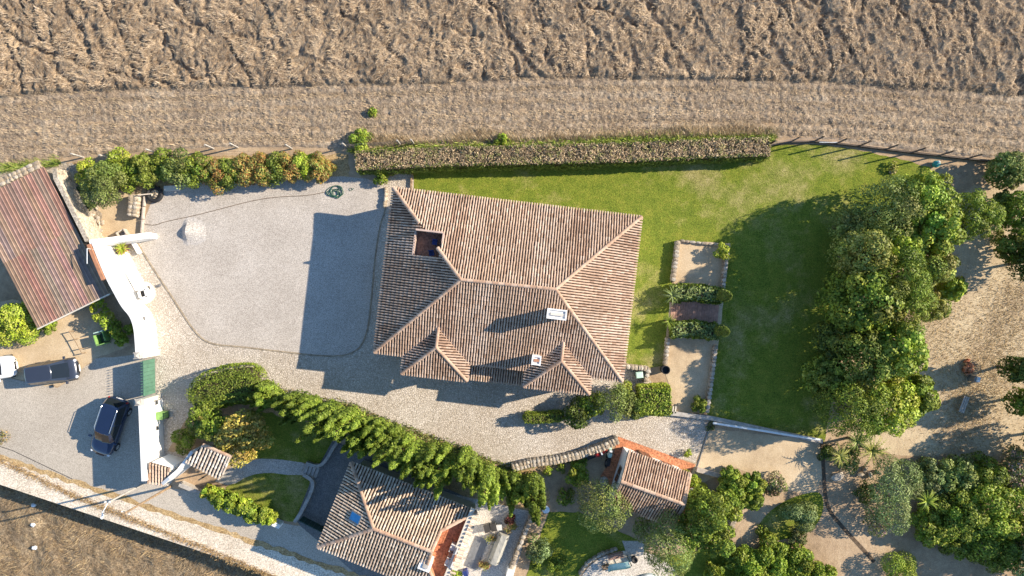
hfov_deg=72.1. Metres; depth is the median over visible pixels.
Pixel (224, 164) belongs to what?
shrub
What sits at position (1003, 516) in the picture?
shrub
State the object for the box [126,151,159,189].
shrub
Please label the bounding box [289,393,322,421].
conifer
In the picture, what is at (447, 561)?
terrace armchair
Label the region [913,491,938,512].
strap plant
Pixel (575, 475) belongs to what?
shrub
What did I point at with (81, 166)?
shrub
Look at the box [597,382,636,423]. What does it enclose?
olive tree
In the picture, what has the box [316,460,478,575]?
house
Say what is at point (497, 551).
covered table
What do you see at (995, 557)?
shrub
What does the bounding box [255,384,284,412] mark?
conifer
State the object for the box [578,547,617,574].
stone wall
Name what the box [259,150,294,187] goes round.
shrub
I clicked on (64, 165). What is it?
rubble ground
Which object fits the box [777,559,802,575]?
juniper
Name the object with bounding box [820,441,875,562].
dirt gutter
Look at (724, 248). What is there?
shrub
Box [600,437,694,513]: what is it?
red terrace
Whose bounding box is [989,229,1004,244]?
shrub
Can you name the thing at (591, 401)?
shrub
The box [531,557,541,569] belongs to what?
shrub
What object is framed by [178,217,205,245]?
stone heap
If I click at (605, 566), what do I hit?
garden chair
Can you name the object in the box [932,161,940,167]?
turquoise lamp
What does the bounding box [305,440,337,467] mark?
garden wall
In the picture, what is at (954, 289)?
leafy tree
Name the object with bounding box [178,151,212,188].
shrub
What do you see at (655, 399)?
clipped hedge
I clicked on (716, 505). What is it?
leafy tree
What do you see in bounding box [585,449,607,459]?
motorbike
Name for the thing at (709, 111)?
straw row
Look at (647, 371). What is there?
stone wall
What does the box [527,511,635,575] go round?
lawn
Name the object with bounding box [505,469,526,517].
conifer
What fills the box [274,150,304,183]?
shrub
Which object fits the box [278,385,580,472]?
hedge foot weeds
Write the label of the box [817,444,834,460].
shrub
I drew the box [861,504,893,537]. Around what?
shrub
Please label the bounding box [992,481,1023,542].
shrub
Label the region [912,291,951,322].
leafy tree
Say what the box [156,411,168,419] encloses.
wheeled bin
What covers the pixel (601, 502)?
olive tree
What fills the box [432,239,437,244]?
terrace chair
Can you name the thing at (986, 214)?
leafy tree
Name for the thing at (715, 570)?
juniper
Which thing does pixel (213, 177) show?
shrub
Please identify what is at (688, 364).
sand bed
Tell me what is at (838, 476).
flat boulder
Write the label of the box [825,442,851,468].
palm
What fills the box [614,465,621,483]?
window
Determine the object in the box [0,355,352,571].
road
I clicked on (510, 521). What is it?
shrub
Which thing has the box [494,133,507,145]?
shrub
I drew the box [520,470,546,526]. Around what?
conifer
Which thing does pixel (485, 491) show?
conifer
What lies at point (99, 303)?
shrub
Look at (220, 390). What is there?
clipped bush
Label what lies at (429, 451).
conifer
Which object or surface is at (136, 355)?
gate pillar
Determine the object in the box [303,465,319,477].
garden steps
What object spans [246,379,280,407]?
conifer
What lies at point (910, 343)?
leafy tree
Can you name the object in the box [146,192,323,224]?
garden cable
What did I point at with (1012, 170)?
leafy tree
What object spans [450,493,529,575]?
terrace paving
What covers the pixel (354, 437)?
conifer
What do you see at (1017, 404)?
leafy tree
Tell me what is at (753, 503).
shrub
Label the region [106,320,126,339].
shrub
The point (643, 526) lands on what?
olive tree
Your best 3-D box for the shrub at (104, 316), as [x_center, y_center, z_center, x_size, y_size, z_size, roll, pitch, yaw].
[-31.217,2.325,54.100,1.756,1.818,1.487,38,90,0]
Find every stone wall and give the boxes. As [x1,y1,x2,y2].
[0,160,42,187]
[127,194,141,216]
[383,187,387,207]
[505,515,531,575]
[511,435,619,470]
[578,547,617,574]
[625,364,650,383]
[662,337,669,364]
[670,240,680,281]
[680,239,718,245]
[705,345,717,412]
[720,244,729,287]
[728,503,740,528]
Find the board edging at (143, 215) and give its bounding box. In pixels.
[140,196,146,232]
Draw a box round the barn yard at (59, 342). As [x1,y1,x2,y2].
[0,299,130,386]
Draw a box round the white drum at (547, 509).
[542,505,549,512]
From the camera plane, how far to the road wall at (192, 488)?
54.38 m
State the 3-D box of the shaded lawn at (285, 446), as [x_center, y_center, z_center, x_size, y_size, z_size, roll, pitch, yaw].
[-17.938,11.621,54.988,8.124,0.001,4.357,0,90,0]
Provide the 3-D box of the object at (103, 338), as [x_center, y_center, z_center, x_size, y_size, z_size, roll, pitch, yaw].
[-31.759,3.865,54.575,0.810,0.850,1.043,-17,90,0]
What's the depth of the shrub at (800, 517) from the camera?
53.51 m
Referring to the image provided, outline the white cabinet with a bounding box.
[506,564,513,575]
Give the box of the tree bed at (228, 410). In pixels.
[168,400,250,456]
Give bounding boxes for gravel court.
[142,176,384,354]
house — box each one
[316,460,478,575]
[373,186,642,395]
[610,447,691,527]
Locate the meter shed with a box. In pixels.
[147,454,190,485]
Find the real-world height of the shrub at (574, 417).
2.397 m
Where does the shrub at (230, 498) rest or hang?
on the ground at (966, 174)
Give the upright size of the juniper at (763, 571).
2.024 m
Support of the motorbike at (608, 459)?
on the ground at (966, 174)
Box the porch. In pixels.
[178,442,233,480]
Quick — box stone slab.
[164,185,179,190]
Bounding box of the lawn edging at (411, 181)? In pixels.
[410,172,412,189]
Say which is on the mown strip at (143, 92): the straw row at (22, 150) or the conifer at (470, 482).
the straw row at (22, 150)
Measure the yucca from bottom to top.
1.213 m
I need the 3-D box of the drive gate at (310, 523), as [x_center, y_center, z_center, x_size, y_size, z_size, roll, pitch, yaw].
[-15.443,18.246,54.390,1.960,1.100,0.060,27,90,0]
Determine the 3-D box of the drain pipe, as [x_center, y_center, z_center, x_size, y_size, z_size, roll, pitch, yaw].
[14.950,12.375,54.970,0.096,0.097,4.444,17,90,0]
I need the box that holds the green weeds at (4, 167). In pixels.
[0,127,777,173]
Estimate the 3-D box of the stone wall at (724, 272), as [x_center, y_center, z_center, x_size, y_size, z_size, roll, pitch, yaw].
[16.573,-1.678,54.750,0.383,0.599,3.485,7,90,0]
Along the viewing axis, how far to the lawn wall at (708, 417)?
54.65 m
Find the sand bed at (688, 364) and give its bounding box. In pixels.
[665,240,729,412]
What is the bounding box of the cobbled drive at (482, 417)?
[128,172,709,487]
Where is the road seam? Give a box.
[0,446,71,478]
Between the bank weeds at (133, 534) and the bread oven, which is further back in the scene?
the bank weeds at (133, 534)
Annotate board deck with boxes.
[670,301,718,322]
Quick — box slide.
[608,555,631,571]
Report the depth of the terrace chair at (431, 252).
50.46 m
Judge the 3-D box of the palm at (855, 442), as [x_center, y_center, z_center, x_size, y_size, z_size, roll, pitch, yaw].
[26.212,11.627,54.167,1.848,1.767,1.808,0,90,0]
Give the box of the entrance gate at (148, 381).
[140,358,154,395]
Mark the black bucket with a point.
(634, 559)
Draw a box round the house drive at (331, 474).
[297,441,461,575]
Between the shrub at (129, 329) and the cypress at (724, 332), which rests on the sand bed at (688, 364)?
the cypress at (724, 332)
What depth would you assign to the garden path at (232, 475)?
54.98 m
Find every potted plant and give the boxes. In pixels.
[477,560,486,570]
[480,560,491,572]
[488,535,495,541]
[504,527,511,533]
[511,522,520,530]
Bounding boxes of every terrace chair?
[428,250,433,255]
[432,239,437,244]
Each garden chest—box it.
[483,523,490,532]
[490,521,496,531]
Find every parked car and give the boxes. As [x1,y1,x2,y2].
[0,354,17,381]
[24,356,80,384]
[88,396,131,456]
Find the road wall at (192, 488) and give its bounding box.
[178,481,283,528]
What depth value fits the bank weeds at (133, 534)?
56.78 m
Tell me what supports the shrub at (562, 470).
on the ground at (966, 174)
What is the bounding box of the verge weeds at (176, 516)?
[0,455,365,575]
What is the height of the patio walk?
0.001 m
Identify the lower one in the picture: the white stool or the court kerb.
the white stool
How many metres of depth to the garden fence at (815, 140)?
54.65 m
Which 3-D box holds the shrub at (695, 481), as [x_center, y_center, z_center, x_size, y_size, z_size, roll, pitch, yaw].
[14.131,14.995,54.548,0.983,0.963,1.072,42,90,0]
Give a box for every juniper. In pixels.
[702,560,724,575]
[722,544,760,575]
[733,557,775,575]
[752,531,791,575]
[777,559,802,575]
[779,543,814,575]
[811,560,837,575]
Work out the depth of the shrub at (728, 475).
53.81 m
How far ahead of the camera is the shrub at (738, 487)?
53.33 m
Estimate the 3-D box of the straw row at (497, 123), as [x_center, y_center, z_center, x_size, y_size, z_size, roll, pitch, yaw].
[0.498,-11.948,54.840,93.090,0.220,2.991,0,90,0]
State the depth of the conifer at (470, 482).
50.61 m
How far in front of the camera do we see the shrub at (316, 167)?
53.54 m
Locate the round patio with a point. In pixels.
(641, 566)
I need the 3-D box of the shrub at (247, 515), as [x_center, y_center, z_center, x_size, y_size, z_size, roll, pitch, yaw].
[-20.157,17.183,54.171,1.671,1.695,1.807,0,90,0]
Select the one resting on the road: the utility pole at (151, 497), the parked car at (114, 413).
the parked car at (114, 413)
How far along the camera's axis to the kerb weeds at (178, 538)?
54.93 m
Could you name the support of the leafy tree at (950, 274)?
on the dry lot
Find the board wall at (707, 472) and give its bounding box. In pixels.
[695,466,720,477]
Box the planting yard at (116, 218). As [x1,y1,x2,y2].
[96,192,143,237]
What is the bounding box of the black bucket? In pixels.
[631,556,637,563]
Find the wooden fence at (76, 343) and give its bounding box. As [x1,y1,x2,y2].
[68,331,85,353]
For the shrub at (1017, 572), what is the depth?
53.36 m
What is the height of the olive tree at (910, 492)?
3.645 m
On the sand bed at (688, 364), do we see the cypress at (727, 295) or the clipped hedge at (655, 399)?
the cypress at (727, 295)
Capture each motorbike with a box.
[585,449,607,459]
[605,448,614,467]
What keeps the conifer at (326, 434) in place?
on the hedge bed at (455, 486)
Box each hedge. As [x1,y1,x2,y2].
[354,135,770,175]
[522,409,563,424]
[635,381,672,416]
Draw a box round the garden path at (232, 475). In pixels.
[215,459,305,484]
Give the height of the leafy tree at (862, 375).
6.662 m
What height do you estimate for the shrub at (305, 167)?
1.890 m
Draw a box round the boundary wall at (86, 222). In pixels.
[52,168,104,241]
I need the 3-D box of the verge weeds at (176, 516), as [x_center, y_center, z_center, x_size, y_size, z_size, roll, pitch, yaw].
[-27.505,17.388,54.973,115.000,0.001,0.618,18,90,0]
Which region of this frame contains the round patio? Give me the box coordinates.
[582,551,676,575]
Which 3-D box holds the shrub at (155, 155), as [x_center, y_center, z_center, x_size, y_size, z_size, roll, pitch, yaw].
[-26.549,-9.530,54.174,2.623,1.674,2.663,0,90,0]
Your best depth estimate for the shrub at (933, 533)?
53.46 m
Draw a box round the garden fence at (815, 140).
[769,136,1016,161]
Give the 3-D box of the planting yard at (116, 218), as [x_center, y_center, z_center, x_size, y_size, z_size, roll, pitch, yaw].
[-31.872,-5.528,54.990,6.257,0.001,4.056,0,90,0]
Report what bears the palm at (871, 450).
on the ground at (966, 174)
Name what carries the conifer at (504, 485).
on the hedge bed at (455, 486)
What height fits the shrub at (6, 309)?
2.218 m
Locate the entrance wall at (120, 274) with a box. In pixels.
[87,232,157,354]
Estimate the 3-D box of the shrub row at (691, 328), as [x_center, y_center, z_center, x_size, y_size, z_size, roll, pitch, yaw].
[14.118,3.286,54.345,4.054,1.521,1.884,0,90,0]
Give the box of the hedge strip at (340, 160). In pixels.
[68,153,349,191]
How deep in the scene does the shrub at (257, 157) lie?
53.34 m
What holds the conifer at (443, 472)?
on the hedge bed at (455, 486)
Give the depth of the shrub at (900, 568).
53.78 m
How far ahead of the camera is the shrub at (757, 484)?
53.77 m
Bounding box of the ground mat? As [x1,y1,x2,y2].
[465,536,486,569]
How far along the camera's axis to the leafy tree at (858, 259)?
49.55 m
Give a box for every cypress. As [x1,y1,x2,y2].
[713,324,730,337]
[716,289,732,301]
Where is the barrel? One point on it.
(664, 369)
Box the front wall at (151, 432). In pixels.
[138,399,163,480]
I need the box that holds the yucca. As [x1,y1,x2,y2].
[113,242,129,255]
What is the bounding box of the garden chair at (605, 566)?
[601,563,608,570]
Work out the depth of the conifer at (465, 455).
50.01 m
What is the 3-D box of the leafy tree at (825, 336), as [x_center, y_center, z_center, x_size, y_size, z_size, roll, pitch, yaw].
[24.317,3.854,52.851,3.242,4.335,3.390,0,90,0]
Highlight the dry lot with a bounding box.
[850,177,1023,458]
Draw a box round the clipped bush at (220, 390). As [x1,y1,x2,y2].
[186,362,269,408]
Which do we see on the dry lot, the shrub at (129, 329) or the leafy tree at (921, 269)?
the leafy tree at (921, 269)
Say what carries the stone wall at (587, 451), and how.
on the ground at (966, 174)
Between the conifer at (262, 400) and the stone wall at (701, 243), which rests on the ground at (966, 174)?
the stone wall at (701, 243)
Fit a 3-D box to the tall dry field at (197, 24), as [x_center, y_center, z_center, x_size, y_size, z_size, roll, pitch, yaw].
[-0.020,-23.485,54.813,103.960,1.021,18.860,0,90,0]
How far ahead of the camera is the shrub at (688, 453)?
54.49 m
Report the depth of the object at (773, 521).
54.99 m
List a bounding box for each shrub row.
[667,281,725,305]
[668,318,719,341]
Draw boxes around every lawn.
[226,473,309,521]
[232,410,333,462]
[413,144,930,440]
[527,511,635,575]
[666,548,731,575]
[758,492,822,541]
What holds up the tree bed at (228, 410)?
on the ground at (966, 174)
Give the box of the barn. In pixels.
[0,167,113,329]
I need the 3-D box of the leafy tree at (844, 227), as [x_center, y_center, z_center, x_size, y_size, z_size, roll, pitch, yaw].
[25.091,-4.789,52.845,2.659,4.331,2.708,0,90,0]
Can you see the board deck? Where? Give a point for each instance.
(681, 311)
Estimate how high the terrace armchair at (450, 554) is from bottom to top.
0.780 m
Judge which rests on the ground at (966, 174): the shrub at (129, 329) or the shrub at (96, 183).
the shrub at (129, 329)
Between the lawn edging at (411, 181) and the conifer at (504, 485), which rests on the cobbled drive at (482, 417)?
the lawn edging at (411, 181)
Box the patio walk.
[622,541,644,551]
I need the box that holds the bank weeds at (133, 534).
[5,488,254,575]
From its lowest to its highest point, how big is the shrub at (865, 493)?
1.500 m
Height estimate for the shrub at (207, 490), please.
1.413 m
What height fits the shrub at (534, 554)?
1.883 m
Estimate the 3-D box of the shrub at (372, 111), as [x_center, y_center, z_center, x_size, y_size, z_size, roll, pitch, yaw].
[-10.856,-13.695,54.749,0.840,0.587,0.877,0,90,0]
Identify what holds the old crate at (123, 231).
on the planting yard at (116, 218)
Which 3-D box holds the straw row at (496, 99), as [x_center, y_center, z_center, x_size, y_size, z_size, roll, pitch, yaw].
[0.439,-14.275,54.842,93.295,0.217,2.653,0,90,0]
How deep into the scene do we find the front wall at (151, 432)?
52.97 m
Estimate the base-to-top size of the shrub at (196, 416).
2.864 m
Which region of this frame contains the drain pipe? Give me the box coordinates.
[695,425,710,473]
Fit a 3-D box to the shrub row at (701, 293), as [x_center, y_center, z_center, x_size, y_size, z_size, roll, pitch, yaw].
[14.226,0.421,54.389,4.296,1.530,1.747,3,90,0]
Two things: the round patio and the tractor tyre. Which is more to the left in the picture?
the tractor tyre
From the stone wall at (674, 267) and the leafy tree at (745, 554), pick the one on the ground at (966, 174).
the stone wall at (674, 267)
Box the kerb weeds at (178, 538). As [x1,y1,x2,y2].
[0,458,276,575]
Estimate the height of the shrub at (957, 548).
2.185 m
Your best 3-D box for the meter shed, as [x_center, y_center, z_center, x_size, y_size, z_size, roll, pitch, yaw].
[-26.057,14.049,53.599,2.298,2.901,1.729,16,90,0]
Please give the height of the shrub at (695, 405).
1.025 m
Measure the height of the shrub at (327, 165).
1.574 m
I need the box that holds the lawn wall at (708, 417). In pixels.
[671,411,822,443]
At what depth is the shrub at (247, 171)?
53.39 m
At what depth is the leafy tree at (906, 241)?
49.96 m
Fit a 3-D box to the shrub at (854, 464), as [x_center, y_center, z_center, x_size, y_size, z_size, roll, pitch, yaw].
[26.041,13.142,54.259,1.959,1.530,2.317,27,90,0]
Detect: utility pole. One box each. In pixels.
[100,484,142,518]
[121,485,171,514]
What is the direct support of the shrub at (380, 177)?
on the cobbled drive at (482, 417)
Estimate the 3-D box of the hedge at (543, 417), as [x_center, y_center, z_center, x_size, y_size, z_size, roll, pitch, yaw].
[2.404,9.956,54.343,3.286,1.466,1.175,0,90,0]
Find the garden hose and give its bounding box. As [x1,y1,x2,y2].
[326,185,343,197]
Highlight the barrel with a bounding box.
[660,365,669,373]
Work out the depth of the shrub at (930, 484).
53.62 m
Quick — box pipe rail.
[713,422,819,440]
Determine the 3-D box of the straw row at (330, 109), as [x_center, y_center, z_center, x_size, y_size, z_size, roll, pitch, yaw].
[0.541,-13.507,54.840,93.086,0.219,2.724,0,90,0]
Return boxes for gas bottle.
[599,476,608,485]
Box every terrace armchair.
[444,555,453,567]
[447,550,456,561]
[449,541,457,554]
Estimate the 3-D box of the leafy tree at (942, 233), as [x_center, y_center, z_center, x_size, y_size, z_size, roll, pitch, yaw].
[30.253,-4.542,51.727,4.656,6.570,4.755,0,90,0]
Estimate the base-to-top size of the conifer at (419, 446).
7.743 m
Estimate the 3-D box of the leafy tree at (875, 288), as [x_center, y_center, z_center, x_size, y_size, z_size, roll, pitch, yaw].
[25.260,0.864,51.519,5.648,6.973,5.094,0,90,0]
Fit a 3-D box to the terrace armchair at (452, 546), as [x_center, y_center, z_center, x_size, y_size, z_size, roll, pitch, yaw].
[-4.249,19.060,51.540,0.575,0.780,0.610,21,90,0]
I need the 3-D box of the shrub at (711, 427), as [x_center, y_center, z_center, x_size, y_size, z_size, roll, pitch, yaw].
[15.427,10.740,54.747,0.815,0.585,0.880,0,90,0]
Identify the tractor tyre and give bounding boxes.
[146,185,163,202]
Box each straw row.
[0,88,1022,117]
[0,124,1022,153]
[1,98,1017,125]
[3,82,1021,109]
[4,106,1023,134]
[4,116,1023,144]
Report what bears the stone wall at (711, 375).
on the ground at (966, 174)
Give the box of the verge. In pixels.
[0,460,344,575]
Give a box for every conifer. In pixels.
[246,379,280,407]
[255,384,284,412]
[270,389,313,425]
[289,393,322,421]
[295,399,344,443]
[313,406,356,442]
[327,404,364,440]
[340,415,376,458]
[354,417,393,458]
[368,423,405,460]
[371,431,419,478]
[400,438,444,488]
[401,438,425,475]
[426,441,459,499]
[453,444,477,489]
[456,454,485,490]
[469,461,499,509]
[488,465,510,500]
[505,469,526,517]
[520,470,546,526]
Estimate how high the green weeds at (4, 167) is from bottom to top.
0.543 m
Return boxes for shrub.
[0,302,41,346]
[0,429,10,444]
[40,321,57,335]
[74,157,106,187]
[86,202,95,210]
[89,298,106,312]
[91,307,116,329]
[105,146,136,180]
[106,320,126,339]
[109,155,140,194]
[114,332,129,346]
[123,323,133,334]
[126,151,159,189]
[148,146,182,181]
[159,146,201,189]
[170,428,196,454]
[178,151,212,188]
[184,400,218,431]
[194,409,232,442]
[199,158,232,194]
[199,483,219,500]
[209,486,229,509]
[216,157,243,191]
[220,490,243,513]
[229,152,261,187]
[232,493,251,516]
[241,499,258,523]
[246,151,274,187]
[251,504,269,524]
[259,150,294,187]
[265,508,278,524]
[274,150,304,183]
[290,152,316,180]
[302,150,330,184]
[318,159,337,177]
[347,127,373,150]
[367,107,377,117]
[373,172,388,185]
[451,570,461,575]
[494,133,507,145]
[504,514,515,525]
[525,532,552,564]
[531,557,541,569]
[542,466,553,477]
[546,554,566,575]
[556,463,565,473]
[556,487,574,506]
[561,396,590,429]
[565,461,589,486]
[577,390,604,419]
[577,458,588,466]
[613,380,633,398]
[618,393,640,419]
[684,449,691,457]
[687,487,707,509]
[690,473,701,486]
[691,395,706,413]
[705,421,714,430]
[713,242,730,260]
[716,472,748,500]
[717,465,740,486]
[741,492,764,510]
[743,470,767,495]
[755,524,769,538]
[765,470,788,496]
[778,500,818,532]
[787,526,807,545]
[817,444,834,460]
[834,442,860,474]
[851,479,878,504]
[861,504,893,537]
[880,550,917,575]
[888,160,898,174]
[908,502,954,548]
[911,456,953,495]
[928,487,981,544]
[934,453,984,496]
[938,524,978,560]
[952,477,1022,545]
[960,450,1010,500]
[965,519,1022,573]
[985,443,1023,495]
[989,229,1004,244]
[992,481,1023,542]
[996,532,1023,575]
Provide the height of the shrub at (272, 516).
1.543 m
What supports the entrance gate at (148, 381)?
on the road
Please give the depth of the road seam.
54.98 m
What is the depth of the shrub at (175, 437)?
53.86 m
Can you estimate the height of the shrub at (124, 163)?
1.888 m
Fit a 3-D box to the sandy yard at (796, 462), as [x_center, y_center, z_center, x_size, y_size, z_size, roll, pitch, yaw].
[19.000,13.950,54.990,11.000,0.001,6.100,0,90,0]
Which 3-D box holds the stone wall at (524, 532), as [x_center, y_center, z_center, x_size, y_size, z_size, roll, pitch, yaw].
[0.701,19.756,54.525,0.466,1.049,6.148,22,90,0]
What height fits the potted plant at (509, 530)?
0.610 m
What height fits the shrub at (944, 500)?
3.125 m
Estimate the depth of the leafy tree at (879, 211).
50.01 m
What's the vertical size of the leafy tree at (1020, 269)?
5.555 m
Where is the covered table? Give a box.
[487,531,509,565]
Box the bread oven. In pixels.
[133,281,154,304]
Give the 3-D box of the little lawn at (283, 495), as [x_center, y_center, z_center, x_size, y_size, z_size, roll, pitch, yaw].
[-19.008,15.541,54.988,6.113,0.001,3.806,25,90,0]
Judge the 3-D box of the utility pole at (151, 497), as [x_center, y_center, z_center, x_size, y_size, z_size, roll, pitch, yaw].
[-26.650,15.500,51.725,0.635,6.650,0.185,22,90,0]
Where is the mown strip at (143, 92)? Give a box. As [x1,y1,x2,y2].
[0,77,1023,163]
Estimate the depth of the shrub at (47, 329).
54.46 m
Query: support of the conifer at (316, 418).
on the hedge bed at (455, 486)
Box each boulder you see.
[830,472,843,480]
[862,466,867,472]
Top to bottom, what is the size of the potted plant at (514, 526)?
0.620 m
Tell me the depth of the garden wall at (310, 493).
54.58 m
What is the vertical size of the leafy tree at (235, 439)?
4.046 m
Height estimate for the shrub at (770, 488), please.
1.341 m
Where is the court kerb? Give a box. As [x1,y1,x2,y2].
[137,201,386,356]
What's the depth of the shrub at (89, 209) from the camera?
54.73 m
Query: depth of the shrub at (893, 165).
54.61 m
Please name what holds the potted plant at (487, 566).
on the terrace paving
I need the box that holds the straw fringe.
[344,119,785,147]
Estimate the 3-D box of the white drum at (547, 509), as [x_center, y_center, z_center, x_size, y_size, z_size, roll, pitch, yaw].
[2.621,17.161,54.710,0.580,0.580,0.566,0,90,0]
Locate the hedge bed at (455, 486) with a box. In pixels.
[251,403,549,520]
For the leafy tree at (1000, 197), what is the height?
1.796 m
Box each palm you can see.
[660,314,677,329]
[661,285,682,306]
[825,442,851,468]
[845,432,867,450]
[852,435,890,467]
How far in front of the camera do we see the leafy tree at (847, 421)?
50.05 m
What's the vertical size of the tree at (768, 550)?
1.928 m
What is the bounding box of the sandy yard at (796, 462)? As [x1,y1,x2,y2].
[690,428,821,493]
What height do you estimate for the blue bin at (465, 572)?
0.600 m
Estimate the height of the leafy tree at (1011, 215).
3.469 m
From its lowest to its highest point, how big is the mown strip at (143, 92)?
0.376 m
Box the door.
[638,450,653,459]
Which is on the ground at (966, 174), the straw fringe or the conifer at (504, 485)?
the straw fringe
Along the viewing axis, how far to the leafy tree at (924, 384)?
50.83 m
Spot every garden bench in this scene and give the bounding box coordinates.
[608,550,623,560]
[956,396,968,412]
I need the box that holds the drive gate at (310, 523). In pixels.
[299,516,324,531]
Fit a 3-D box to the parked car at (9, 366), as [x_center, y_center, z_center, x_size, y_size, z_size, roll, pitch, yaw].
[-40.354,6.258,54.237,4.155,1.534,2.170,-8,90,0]
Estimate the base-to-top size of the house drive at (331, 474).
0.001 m
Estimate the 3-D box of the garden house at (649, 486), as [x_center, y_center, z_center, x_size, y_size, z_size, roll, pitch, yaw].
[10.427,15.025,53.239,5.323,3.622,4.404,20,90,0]
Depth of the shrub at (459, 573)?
54.56 m
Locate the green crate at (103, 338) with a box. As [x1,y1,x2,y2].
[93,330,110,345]
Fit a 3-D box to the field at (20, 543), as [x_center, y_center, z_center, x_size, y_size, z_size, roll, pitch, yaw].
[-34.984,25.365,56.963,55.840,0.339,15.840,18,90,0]
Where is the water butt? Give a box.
[635,371,642,378]
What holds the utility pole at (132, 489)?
on the ground at (966, 174)
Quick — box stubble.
[0,75,1023,161]
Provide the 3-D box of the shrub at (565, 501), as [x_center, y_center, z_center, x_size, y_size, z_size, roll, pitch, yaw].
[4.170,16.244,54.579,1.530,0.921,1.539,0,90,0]
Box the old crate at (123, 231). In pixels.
[116,228,129,235]
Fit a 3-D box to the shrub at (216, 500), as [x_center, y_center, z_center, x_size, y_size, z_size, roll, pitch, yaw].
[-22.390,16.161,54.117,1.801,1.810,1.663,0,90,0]
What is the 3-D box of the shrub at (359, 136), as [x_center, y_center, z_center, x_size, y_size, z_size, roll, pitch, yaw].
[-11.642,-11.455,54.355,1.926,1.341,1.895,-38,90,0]
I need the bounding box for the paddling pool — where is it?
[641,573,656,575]
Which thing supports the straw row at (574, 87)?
on the mown strip at (143, 92)
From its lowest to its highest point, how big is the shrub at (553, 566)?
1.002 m
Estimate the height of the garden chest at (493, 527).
0.560 m
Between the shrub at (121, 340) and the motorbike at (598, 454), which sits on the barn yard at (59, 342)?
the shrub at (121, 340)
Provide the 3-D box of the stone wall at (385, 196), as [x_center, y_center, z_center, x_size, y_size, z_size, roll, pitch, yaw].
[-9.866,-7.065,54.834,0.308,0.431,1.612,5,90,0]
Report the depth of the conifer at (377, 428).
51.18 m
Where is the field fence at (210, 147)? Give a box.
[70,139,413,158]
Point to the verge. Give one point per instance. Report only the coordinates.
(272, 561)
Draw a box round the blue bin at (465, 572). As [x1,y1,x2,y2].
[462,567,468,575]
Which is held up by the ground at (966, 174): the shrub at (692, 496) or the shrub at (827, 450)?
the shrub at (692, 496)
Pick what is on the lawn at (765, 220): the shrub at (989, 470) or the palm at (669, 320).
the palm at (669, 320)
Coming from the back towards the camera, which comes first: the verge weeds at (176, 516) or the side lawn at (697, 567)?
the side lawn at (697, 567)
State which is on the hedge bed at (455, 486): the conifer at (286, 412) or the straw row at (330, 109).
the conifer at (286, 412)
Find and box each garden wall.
[293,473,315,522]
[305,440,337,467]
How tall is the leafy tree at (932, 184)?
6.479 m
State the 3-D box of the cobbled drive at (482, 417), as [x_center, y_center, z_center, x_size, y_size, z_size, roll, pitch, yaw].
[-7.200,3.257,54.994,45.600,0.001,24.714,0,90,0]
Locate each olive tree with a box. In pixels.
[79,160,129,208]
[576,476,633,533]
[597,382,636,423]
[632,516,657,543]
[643,508,698,575]
[864,454,923,535]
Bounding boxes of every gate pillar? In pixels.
[133,350,159,358]
[134,394,160,405]
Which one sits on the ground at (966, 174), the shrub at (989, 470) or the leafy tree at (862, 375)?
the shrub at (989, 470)
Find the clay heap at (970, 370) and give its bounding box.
[962,359,973,374]
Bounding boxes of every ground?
[0,0,1023,575]
[0,160,101,224]
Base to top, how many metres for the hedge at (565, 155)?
2.132 m
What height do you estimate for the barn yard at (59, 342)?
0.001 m
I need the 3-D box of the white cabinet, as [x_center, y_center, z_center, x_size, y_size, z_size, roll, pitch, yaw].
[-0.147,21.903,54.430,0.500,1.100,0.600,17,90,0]
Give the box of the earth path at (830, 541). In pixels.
[732,457,1023,575]
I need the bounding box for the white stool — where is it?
[496,523,501,530]
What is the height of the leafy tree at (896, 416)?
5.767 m
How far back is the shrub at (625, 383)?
53.52 m
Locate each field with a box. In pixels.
[0,0,1023,97]
[0,485,267,575]
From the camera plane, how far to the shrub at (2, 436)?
54.82 m
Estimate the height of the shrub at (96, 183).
3.592 m
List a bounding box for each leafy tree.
[212,408,275,467]
[672,504,712,552]
[683,484,732,542]
[698,515,735,557]
[713,488,744,521]
[798,355,851,400]
[808,373,892,443]
[810,317,858,362]
[812,267,906,333]
[819,327,903,391]
[824,205,871,240]
[824,229,897,278]
[841,174,928,244]
[846,377,920,437]
[854,319,929,378]
[855,245,947,307]
[861,277,938,335]
[864,222,923,272]
[882,166,962,228]
[883,372,940,418]
[885,193,966,255]
[898,242,960,287]
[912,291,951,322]
[933,276,968,301]
[953,188,1006,241]
[982,150,1023,189]
[991,189,1011,203]
[992,190,1023,235]
[993,231,1023,263]
[995,355,1023,382]
[1001,386,1023,416]
[1004,247,1023,281]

